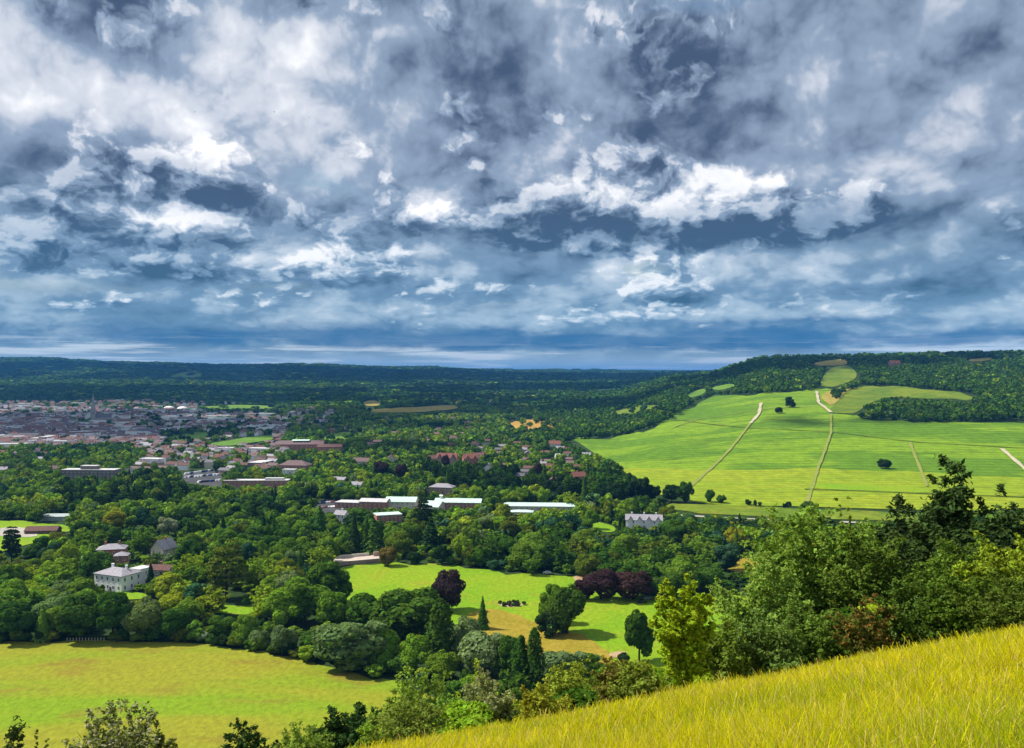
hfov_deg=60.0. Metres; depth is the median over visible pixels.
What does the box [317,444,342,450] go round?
works wing
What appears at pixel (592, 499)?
broadleaf tree
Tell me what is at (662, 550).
broadleaf tree
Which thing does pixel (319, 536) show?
broadleaf tree
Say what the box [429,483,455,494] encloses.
tan hipped house
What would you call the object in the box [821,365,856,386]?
field
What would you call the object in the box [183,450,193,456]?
house
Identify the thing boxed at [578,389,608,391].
distant field
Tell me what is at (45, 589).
broadleaf tree
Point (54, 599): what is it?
broadleaf tree
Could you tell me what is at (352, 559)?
garden terrace
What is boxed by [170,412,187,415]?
house
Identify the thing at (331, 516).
broadleaf tree
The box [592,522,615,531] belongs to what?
clinic lawn
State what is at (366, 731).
scrub bush
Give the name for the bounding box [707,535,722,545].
cedar tree
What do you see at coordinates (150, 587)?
broadleaf tree
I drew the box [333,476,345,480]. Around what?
house
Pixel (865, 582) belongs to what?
hawthorn bush
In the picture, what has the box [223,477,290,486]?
long brick block
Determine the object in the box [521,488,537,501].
broadleaf tree
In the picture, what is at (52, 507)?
broadleaf tree
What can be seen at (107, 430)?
town houses
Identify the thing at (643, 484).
broadleaf tree
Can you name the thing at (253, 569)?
broadleaf tree
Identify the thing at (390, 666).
bush
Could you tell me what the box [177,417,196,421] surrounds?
house
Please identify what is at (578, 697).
hillside bush
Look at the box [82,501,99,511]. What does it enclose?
broadleaf tree
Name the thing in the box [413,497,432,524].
cedar tree
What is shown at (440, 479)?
broadleaf tree
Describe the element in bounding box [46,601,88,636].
broadleaf tree
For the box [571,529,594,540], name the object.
broadleaf tree
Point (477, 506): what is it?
broadleaf tree
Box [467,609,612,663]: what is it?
dry lawn
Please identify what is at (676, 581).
broadleaf tree
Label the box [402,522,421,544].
broadleaf tree
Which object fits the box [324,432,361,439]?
sports ground
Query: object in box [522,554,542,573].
broadleaf tree
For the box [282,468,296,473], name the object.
white hall
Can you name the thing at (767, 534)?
broadleaf tree
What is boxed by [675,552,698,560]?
broadleaf tree
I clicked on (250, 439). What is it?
town park
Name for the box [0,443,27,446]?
flat roofed building
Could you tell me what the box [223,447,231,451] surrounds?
house
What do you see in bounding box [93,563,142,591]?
white villa
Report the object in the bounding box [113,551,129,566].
brick annexe
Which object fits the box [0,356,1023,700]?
ground
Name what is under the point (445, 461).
broadleaf tree
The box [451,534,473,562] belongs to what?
broadleaf tree
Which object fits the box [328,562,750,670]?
park lawn
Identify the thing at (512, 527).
broadleaf tree
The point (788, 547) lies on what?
hazel tree
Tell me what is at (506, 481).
cedar tree
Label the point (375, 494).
broadleaf tree
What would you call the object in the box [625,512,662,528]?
white mansion
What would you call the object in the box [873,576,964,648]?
bramble bush
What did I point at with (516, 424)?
wheat field
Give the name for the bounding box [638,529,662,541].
broadleaf tree
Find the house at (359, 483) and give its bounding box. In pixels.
[351,480,362,486]
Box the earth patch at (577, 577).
[573,575,605,585]
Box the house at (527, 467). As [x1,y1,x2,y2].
[523,465,532,468]
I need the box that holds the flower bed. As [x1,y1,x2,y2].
[498,600,525,606]
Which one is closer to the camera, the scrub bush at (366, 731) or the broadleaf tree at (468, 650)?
the scrub bush at (366, 731)
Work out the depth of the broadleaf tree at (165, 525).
595.50 m
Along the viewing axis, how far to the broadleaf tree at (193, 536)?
526.92 m
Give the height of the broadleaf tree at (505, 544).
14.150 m
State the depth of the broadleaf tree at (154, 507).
669.77 m
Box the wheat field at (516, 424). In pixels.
[511,419,552,428]
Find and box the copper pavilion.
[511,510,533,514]
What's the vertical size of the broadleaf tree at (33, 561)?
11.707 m
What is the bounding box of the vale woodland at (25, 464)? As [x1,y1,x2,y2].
[0,411,975,490]
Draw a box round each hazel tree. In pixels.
[706,551,818,634]
[737,502,890,618]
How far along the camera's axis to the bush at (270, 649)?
347.31 m
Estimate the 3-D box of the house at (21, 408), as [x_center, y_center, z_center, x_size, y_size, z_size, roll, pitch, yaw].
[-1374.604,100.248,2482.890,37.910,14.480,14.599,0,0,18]
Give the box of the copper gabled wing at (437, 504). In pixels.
[421,500,444,509]
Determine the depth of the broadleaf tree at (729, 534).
553.43 m
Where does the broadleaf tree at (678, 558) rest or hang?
on the ground at (236, 600)
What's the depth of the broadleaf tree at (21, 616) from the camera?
359.70 m
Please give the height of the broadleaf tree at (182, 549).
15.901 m
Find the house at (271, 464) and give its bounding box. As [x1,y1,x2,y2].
[267,462,278,466]
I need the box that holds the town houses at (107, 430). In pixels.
[0,393,555,481]
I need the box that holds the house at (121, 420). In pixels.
[112,418,131,422]
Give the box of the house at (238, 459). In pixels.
[233,457,242,461]
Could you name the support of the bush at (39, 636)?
on the ground at (236, 600)
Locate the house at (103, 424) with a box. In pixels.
[91,423,106,425]
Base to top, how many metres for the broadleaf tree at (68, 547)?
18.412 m
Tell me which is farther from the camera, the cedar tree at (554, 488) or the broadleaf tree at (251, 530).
the cedar tree at (554, 488)
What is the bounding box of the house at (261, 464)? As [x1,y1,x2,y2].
[254,462,266,466]
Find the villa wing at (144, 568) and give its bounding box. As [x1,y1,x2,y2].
[129,565,150,583]
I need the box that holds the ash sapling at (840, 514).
[832,495,860,596]
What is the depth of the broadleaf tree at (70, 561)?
475.31 m
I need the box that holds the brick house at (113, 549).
[95,541,128,558]
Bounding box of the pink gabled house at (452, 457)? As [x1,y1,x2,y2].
[436,452,458,464]
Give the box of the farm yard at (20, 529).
[0,527,37,536]
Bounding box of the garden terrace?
[333,551,379,565]
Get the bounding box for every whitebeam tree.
[62,699,168,747]
[150,719,177,747]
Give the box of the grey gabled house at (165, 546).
[150,536,177,560]
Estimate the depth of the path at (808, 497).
963.62 m
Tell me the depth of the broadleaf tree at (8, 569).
438.76 m
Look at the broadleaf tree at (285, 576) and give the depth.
425.18 m
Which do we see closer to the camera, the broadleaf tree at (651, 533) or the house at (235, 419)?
the broadleaf tree at (651, 533)
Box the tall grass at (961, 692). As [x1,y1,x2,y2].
[348,622,1023,747]
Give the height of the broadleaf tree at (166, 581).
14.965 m
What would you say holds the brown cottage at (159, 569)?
on the ground at (236, 600)
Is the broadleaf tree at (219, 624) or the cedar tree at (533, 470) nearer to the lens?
the broadleaf tree at (219, 624)
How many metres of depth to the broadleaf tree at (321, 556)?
489.36 m
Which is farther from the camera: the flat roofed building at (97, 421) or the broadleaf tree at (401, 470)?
the flat roofed building at (97, 421)
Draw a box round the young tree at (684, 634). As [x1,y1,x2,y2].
[647,573,716,689]
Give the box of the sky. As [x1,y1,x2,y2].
[0,0,1023,369]
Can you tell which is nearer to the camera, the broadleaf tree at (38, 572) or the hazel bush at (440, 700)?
the hazel bush at (440, 700)
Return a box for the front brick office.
[373,511,401,522]
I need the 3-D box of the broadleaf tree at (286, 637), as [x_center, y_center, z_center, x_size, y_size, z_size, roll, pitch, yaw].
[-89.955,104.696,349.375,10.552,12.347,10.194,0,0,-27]
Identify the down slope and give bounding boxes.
[830,385,972,412]
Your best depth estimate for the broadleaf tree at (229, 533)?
545.15 m
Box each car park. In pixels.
[182,469,221,486]
[315,500,340,513]
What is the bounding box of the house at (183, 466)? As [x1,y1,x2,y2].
[178,462,190,469]
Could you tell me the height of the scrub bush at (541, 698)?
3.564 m
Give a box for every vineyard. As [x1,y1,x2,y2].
[574,388,1023,510]
[624,467,1023,509]
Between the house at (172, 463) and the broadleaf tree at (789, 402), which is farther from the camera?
the broadleaf tree at (789, 402)
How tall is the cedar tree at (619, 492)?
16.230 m
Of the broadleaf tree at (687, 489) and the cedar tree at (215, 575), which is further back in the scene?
the broadleaf tree at (687, 489)
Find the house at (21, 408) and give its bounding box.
[14,407,27,409]
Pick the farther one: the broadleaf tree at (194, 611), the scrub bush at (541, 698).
the broadleaf tree at (194, 611)
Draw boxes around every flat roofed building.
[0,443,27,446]
[74,433,99,434]
[90,420,106,423]
[125,431,140,434]
[139,457,165,464]
[161,416,173,419]
[247,425,262,427]
[247,460,273,467]
[249,447,268,451]
[256,427,273,429]
[258,413,275,416]
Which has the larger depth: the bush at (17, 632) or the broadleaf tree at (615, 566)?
the broadleaf tree at (615, 566)
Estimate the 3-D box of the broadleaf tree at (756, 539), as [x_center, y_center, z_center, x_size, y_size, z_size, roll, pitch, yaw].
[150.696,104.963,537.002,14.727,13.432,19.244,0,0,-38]
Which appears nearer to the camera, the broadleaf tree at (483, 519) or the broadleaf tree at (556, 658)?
the broadleaf tree at (556, 658)
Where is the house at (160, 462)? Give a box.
[151,460,163,465]
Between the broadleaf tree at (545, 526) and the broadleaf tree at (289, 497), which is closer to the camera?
the broadleaf tree at (545, 526)
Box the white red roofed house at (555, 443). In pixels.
[549,440,560,446]
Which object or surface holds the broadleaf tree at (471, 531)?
on the ground at (236, 600)
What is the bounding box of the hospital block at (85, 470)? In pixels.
[61,465,120,479]
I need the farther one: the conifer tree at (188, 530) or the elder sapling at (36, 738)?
the conifer tree at (188, 530)
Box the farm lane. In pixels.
[680,514,860,522]
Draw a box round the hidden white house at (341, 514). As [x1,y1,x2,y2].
[333,508,348,522]
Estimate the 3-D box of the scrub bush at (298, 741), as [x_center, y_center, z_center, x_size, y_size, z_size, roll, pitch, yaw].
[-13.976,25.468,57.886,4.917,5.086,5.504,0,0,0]
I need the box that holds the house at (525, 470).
[520,469,529,473]
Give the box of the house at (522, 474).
[516,472,524,478]
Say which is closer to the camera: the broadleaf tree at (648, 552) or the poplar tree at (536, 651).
the poplar tree at (536, 651)
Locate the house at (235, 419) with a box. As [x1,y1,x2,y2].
[228,418,244,421]
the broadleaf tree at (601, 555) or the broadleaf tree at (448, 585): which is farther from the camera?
the broadleaf tree at (601, 555)
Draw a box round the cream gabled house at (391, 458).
[388,453,396,462]
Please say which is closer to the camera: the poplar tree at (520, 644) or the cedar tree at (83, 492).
the poplar tree at (520, 644)
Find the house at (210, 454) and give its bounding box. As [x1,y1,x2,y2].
[199,452,212,457]
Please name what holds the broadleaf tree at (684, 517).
on the ground at (236, 600)
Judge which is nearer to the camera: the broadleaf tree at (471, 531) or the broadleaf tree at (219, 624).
the broadleaf tree at (219, 624)
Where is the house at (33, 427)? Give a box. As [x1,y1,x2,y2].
[24,426,48,428]
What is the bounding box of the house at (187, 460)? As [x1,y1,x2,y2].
[181,457,191,462]
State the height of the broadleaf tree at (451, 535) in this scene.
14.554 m
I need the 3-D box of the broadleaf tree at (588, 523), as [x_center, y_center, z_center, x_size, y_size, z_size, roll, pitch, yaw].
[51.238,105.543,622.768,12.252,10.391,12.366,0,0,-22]
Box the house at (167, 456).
[160,454,170,460]
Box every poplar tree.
[425,597,457,659]
[511,635,531,679]
[522,627,546,691]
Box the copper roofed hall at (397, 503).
[386,496,418,509]
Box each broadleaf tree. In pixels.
[0,503,14,519]
[0,557,27,569]
[0,564,17,576]
[0,579,28,596]
[0,588,22,599]
[0,601,37,640]
[2,588,46,611]
[4,497,24,504]
[5,564,30,580]
[6,490,22,495]
[15,503,33,517]
[24,503,49,521]
[24,536,51,557]
[24,565,37,580]
[24,579,39,588]
[25,558,41,569]
[31,591,70,616]
[32,569,52,580]
[36,542,60,558]
[37,585,59,607]
[38,557,68,576]
[40,549,65,563]
[42,499,59,513]
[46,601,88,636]
[47,531,66,543]
[49,580,72,592]
[50,502,64,512]
[50,563,80,580]
[52,485,68,496]
[53,540,81,563]
[54,591,106,639]
[63,510,81,525]
[65,577,104,593]
[66,558,78,575]
[67,499,80,512]
[70,520,92,535]
[71,531,108,547]
[74,588,105,599]
[75,529,94,545]
[76,551,115,576]
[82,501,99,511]
[83,491,99,503]
[85,510,106,522]
[90,521,111,531]
[91,591,131,630]
[96,481,110,492]
[102,511,127,528]
[105,527,123,543]
[107,487,121,502]
[121,595,161,636]
[124,506,137,517]
[125,530,153,555]
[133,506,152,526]
[136,525,159,537]
[143,516,160,534]
[144,577,161,597]
[148,536,163,548]
[150,487,163,499]
[150,501,164,510]
[150,508,166,525]
[154,571,186,601]
[156,589,183,611]
[157,517,178,534]
[157,608,189,640]
[166,509,197,530]
[171,551,206,581]
[172,503,182,508]
[172,596,204,626]
[174,539,199,558]
[174,582,207,606]
[177,562,209,583]
[178,533,201,543]
[182,502,198,510]
[182,520,200,537]
[182,542,209,558]
[188,492,206,496]
[194,585,230,614]
[196,499,207,510]
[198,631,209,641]
[205,512,223,528]
[207,531,233,544]
[207,615,236,634]
[208,501,227,513]
[210,526,236,539]
[212,493,227,500]
[226,471,237,479]
[227,506,240,515]
[229,556,267,585]
[229,615,260,642]
[230,512,245,518]
[231,522,249,535]
[236,472,244,478]
[236,503,252,512]
[236,533,262,540]
[237,542,256,564]
[243,527,263,540]
[244,540,269,558]
[247,507,267,516]
[247,583,277,621]
[247,630,270,644]
[248,550,270,563]
[251,472,265,478]
[251,570,280,592]
[254,563,292,576]
[256,526,273,535]
[259,574,282,590]
[260,535,279,546]
[260,587,301,625]
[268,552,284,569]
[269,570,298,590]
[270,502,291,513]
[270,516,293,527]
[270,624,298,654]
[271,525,296,538]
[271,537,298,556]
[274,558,299,570]
[278,457,285,463]
[279,576,330,623]
[284,550,304,564]
[285,493,295,500]
[286,506,299,515]
[292,520,313,537]
[296,536,313,547]
[297,540,315,558]
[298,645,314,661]
[303,486,316,497]
[304,545,336,564]
[305,561,352,597]
[309,529,333,547]
[310,619,388,671]
[311,537,339,556]
[316,591,348,623]
[317,621,334,661]
[323,484,334,499]
[325,536,341,559]
[326,514,341,526]
[326,519,340,532]
[330,487,345,500]
[331,523,348,538]
[338,539,353,554]
[340,491,355,499]
[345,592,395,624]
[354,490,370,499]
[366,586,452,641]
[367,490,381,497]
[368,629,400,665]
[373,461,388,473]
[379,547,397,565]
[383,524,401,543]
[384,530,411,554]
[388,487,406,496]
[394,463,407,476]
[396,633,431,671]
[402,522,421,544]
[407,489,424,500]
[425,649,460,681]
[426,477,434,485]
[426,492,439,500]
[430,545,451,563]
[430,569,465,606]
[435,476,444,483]
[438,681,491,704]
[441,455,449,466]
[444,521,462,538]
[446,526,466,546]
[450,615,479,657]
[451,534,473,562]
[456,477,467,487]
[457,630,509,677]
[459,525,479,539]
[460,674,482,694]
[461,545,489,566]
[465,485,482,496]
[468,519,482,529]
[470,547,491,566]
[473,503,492,511]
[473,538,500,557]
[477,513,496,527]
[483,491,501,500]
[483,530,508,540]
[490,516,507,530]
[493,535,516,555]
[494,504,510,517]
[494,669,535,697]
[495,635,523,678]
[498,520,518,536]
[507,542,530,566]
[508,475,521,487]
[508,491,524,501]
[508,689,526,702]
[517,512,537,525]
[518,523,539,532]
[518,532,544,547]
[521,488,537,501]
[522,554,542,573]
[529,543,552,568]
[533,463,542,473]
[534,517,559,528]
[538,488,550,502]
[538,583,557,614]
[540,524,553,530]
[540,650,588,680]
[542,480,553,491]
[547,584,585,633]
[548,533,568,547]
[549,544,575,566]
[552,521,576,538]
[553,529,566,537]
[560,511,582,530]
[561,491,580,503]
[561,539,598,559]
[565,554,577,572]
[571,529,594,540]
[572,652,600,681]
[573,553,602,575]
[574,500,589,513]
[574,579,593,598]
[577,495,598,506]
[579,516,593,527]
[582,568,621,598]
[584,509,599,527]
[588,551,609,570]
[589,544,614,553]
[591,536,606,547]
[597,497,612,508]
[597,557,623,572]
[602,487,619,499]
[602,552,621,563]
[606,482,621,491]
[609,539,626,552]
[610,571,654,598]
[612,513,625,522]
[613,529,637,541]
[614,504,631,517]
[614,547,635,560]
[615,533,638,555]
[616,560,652,583]
[624,480,639,496]
[624,498,638,511]
[624,609,655,661]
[625,556,650,567]
[635,549,660,558]
[636,495,649,505]
[636,536,667,555]
[637,477,649,496]
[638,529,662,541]
[638,540,667,553]
[646,562,670,576]
[647,484,661,498]
[647,573,684,597]
[651,546,677,558]
[653,549,673,564]
[658,505,676,517]
[659,535,677,548]
[661,519,686,535]
[662,484,682,502]
[665,523,686,542]
[666,560,701,584]
[671,555,694,567]
[675,514,697,522]
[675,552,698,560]
[679,481,694,502]
[683,524,701,535]
[684,517,704,530]
[684,537,700,543]
[685,550,721,574]
[687,542,710,557]
[690,563,723,590]
[700,541,719,559]
[703,516,722,525]
[705,489,714,501]
[710,518,729,526]
[713,543,740,570]
[716,495,726,502]
[723,526,747,545]
[732,522,756,535]
[745,536,766,552]
[763,530,775,536]
[775,407,782,412]
[785,397,795,406]
[800,501,812,507]
[876,459,891,468]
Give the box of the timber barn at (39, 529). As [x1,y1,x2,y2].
[23,526,61,533]
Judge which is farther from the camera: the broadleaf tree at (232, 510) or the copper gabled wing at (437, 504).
the copper gabled wing at (437, 504)
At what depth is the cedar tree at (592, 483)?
753.58 m
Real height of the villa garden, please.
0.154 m
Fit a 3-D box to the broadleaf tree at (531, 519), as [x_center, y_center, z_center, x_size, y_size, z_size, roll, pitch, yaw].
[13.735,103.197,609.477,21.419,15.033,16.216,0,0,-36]
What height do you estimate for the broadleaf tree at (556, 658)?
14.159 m
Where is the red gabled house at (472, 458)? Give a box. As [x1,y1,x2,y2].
[462,452,478,463]
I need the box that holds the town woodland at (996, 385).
[1,355,1023,445]
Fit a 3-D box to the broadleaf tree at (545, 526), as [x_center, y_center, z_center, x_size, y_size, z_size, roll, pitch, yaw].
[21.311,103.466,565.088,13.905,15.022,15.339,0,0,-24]
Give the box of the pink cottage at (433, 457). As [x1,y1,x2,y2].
[428,454,435,460]
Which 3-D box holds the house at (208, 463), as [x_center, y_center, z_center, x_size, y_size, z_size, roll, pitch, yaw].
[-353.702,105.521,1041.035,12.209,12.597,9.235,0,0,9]
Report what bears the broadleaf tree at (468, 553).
on the ground at (236, 600)
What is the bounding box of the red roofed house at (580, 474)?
[570,470,585,479]
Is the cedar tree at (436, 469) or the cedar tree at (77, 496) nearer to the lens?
the cedar tree at (77, 496)
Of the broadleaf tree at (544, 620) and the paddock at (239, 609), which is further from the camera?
the paddock at (239, 609)
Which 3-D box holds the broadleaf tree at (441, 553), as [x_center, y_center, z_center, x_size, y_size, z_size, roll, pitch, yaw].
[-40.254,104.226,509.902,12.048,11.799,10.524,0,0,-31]
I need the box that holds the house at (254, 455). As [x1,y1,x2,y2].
[248,453,257,459]
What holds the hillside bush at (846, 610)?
on the ground at (236, 600)
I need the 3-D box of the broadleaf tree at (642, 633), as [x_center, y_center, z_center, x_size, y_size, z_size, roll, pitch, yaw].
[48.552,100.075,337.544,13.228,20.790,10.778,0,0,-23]
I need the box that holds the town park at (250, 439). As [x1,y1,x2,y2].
[210,435,272,445]
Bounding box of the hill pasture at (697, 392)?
[689,389,705,396]
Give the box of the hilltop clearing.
[968,358,990,360]
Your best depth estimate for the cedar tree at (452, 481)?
821.59 m
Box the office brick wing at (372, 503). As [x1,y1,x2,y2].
[358,498,389,509]
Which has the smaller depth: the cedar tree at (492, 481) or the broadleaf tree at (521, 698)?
the broadleaf tree at (521, 698)
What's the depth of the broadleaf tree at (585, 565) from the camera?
476.11 m
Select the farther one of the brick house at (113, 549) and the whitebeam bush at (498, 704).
the brick house at (113, 549)
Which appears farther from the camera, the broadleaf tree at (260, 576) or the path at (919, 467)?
the path at (919, 467)
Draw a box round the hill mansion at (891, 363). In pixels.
[887,360,901,366]
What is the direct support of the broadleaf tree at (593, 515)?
on the ground at (236, 600)
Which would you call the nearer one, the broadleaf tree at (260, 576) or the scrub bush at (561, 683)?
the scrub bush at (561, 683)
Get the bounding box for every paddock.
[197,605,255,613]
[728,558,758,571]
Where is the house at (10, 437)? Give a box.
[0,436,18,439]
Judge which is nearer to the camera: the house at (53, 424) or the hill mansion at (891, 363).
the house at (53, 424)
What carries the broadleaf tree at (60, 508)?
on the ground at (236, 600)
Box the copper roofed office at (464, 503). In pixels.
[434,495,483,509]
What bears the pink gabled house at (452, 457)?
on the ground at (236, 600)
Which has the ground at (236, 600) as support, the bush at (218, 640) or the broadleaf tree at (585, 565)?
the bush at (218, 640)
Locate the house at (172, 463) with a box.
[166,460,177,467]
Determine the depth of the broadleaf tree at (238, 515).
611.72 m
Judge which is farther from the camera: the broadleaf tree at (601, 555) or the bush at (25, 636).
the broadleaf tree at (601, 555)
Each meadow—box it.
[0,640,436,747]
[666,503,924,521]
[712,384,733,389]
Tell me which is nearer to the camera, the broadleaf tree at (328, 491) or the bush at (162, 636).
the bush at (162, 636)
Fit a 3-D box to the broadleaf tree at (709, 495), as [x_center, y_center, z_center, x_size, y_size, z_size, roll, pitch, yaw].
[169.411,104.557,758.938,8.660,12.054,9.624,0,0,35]
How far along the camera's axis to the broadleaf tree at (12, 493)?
730.87 m
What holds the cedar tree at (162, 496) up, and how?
on the ground at (236, 600)
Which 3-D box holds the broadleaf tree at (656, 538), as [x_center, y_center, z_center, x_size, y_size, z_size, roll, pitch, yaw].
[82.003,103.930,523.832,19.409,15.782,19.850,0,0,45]
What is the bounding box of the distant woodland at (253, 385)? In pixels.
[0,349,1023,410]
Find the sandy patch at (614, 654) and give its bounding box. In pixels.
[609,651,623,657]
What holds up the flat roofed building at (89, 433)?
on the ground at (236, 600)
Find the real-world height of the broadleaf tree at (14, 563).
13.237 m
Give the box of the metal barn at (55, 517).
[41,513,68,520]
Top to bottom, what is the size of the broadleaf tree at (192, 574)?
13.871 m
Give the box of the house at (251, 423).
[245,422,266,424]
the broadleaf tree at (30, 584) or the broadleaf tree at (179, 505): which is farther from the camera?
the broadleaf tree at (179, 505)
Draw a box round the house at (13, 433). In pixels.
[3,431,20,435]
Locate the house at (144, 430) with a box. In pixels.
[137,428,157,433]
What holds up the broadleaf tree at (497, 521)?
on the ground at (236, 600)
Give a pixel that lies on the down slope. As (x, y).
(854, 399)
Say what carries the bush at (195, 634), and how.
on the ground at (236, 600)
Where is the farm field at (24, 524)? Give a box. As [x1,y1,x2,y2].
[0,520,69,550]
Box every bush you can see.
[0,633,8,641]
[2,715,29,747]
[9,628,22,641]
[13,633,31,641]
[35,630,47,638]
[46,630,60,641]
[107,630,124,640]
[114,627,130,640]
[129,632,145,640]
[145,627,160,640]
[155,632,166,640]
[170,627,187,641]
[178,631,191,641]
[186,628,204,641]
[205,632,221,644]
[214,632,228,645]
[219,717,282,747]
[226,635,245,646]
[243,639,252,650]
[248,637,267,650]
[266,644,277,653]
[272,719,334,747]
[277,643,297,655]
[288,647,299,656]
[306,647,321,660]
[309,701,381,747]
[347,712,389,747]
[364,695,450,746]
[379,664,452,728]
[383,655,409,673]
[406,551,422,563]
[435,693,457,723]
[435,699,499,736]
[455,658,497,698]
[460,666,521,721]
[495,708,520,724]
[508,687,520,702]
[512,676,573,721]
[528,656,614,707]
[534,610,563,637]
[549,685,604,713]
[579,667,617,685]
[588,655,635,704]
[594,654,600,661]
[605,658,671,702]
[617,652,629,662]
[633,661,661,669]
[637,668,675,689]
[665,672,713,686]
[703,616,754,683]
[733,608,807,679]
[765,598,853,668]
[813,530,920,615]
[825,593,898,656]
[830,605,899,655]
[858,603,902,648]
[871,513,1000,604]
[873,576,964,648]
[889,594,943,645]
[895,536,989,607]
[917,566,998,638]
[941,565,1023,636]
[942,530,1023,594]
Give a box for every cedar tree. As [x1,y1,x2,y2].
[1,526,21,562]
[60,483,71,492]
[67,493,83,502]
[75,486,85,492]
[81,485,95,496]
[83,486,97,496]
[90,492,107,504]
[111,494,125,502]
[115,491,130,501]
[131,488,142,500]
[136,475,148,481]
[155,491,167,502]
[172,482,188,495]
[205,539,249,599]
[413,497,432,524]
[432,464,438,477]
[446,472,458,484]
[466,472,478,485]
[484,478,498,489]
[491,463,498,469]
[501,475,514,486]
[506,466,515,475]
[528,466,535,473]
[528,476,537,486]
[540,541,555,553]
[548,484,559,494]
[557,484,567,494]
[565,480,578,495]
[587,481,599,490]
[588,485,599,495]
[597,482,606,490]
[597,486,608,497]
[606,474,615,480]
[613,488,623,499]
[614,478,626,492]
[667,534,680,544]
[675,545,696,555]
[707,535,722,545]
[752,518,767,529]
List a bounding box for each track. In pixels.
[672,406,802,427]
[672,419,1022,447]
[804,488,1023,496]
[815,391,831,411]
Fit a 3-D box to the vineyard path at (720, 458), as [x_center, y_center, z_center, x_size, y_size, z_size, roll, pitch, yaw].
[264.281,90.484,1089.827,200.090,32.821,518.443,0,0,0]
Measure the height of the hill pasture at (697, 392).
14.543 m
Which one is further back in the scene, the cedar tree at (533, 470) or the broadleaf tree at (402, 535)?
the cedar tree at (533, 470)
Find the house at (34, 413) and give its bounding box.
[25,413,43,414]
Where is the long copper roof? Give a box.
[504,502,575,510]
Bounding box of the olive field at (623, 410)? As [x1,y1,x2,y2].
[616,405,655,413]
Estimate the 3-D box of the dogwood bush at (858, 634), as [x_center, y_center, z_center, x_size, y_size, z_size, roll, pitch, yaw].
[17.063,12.915,43.212,3.323,4.702,3.255,0,0,44]
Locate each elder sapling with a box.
[34,729,49,747]
[520,684,533,721]
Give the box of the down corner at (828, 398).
[821,387,850,404]
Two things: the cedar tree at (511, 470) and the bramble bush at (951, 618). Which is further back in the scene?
the cedar tree at (511, 470)
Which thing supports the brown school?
on the ground at (236, 600)
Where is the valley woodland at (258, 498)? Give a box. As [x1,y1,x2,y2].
[0,474,1023,697]
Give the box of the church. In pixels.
[90,396,111,419]
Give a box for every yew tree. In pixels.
[859,493,969,568]
[900,454,1023,559]
[982,504,1023,573]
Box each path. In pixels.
[692,423,750,485]
[749,403,761,422]
[805,414,832,501]
[909,442,927,485]
[1000,448,1023,468]
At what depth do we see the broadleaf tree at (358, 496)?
743.92 m
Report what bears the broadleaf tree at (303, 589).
on the ground at (236, 600)
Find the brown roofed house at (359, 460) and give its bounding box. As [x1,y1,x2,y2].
[353,456,370,464]
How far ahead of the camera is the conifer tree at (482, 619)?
381.34 m
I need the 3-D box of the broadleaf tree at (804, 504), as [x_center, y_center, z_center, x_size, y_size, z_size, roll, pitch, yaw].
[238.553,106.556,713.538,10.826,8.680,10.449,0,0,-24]
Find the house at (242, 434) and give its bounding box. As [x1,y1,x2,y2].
[239,432,246,436]
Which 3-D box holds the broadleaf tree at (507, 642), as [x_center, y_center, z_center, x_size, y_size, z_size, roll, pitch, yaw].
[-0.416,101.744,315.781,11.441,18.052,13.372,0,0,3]
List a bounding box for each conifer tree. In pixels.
[32,603,51,643]
[65,488,74,512]
[94,475,98,487]
[126,484,130,497]
[146,562,155,582]
[177,486,182,499]
[185,520,190,536]
[220,517,225,528]
[260,514,266,525]
[270,488,274,502]
[271,515,276,533]
[274,484,277,499]
[297,549,304,576]
[313,505,326,531]
[347,511,363,553]
[360,518,384,554]
[418,519,442,551]
[445,467,449,482]
[475,530,480,545]
[477,596,489,630]
[490,519,494,531]
[527,490,531,501]
[541,464,545,475]
[580,479,587,499]
[609,503,614,521]
[733,526,741,553]
[737,513,742,525]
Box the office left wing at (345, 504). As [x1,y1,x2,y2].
[335,500,358,508]
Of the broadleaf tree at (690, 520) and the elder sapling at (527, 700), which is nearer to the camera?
the elder sapling at (527, 700)
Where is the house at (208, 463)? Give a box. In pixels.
[204,459,215,467]
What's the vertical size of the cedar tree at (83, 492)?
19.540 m
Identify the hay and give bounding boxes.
[363,400,379,405]
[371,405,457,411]
[813,359,846,365]
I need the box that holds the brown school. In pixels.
[279,459,311,471]
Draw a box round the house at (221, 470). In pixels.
[218,467,230,474]
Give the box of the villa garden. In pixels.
[120,591,145,598]
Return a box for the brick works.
[276,439,324,450]
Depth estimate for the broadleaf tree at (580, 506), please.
664.34 m
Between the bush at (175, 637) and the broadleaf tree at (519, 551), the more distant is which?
the broadleaf tree at (519, 551)
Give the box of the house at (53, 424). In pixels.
[39,424,66,426]
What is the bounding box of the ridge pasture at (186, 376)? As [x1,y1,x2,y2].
[171,371,200,377]
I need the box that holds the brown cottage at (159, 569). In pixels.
[147,561,175,575]
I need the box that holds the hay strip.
[807,483,930,492]
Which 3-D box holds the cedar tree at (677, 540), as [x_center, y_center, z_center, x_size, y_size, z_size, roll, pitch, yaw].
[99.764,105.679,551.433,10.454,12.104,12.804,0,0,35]
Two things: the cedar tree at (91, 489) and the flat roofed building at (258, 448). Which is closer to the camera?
the cedar tree at (91, 489)

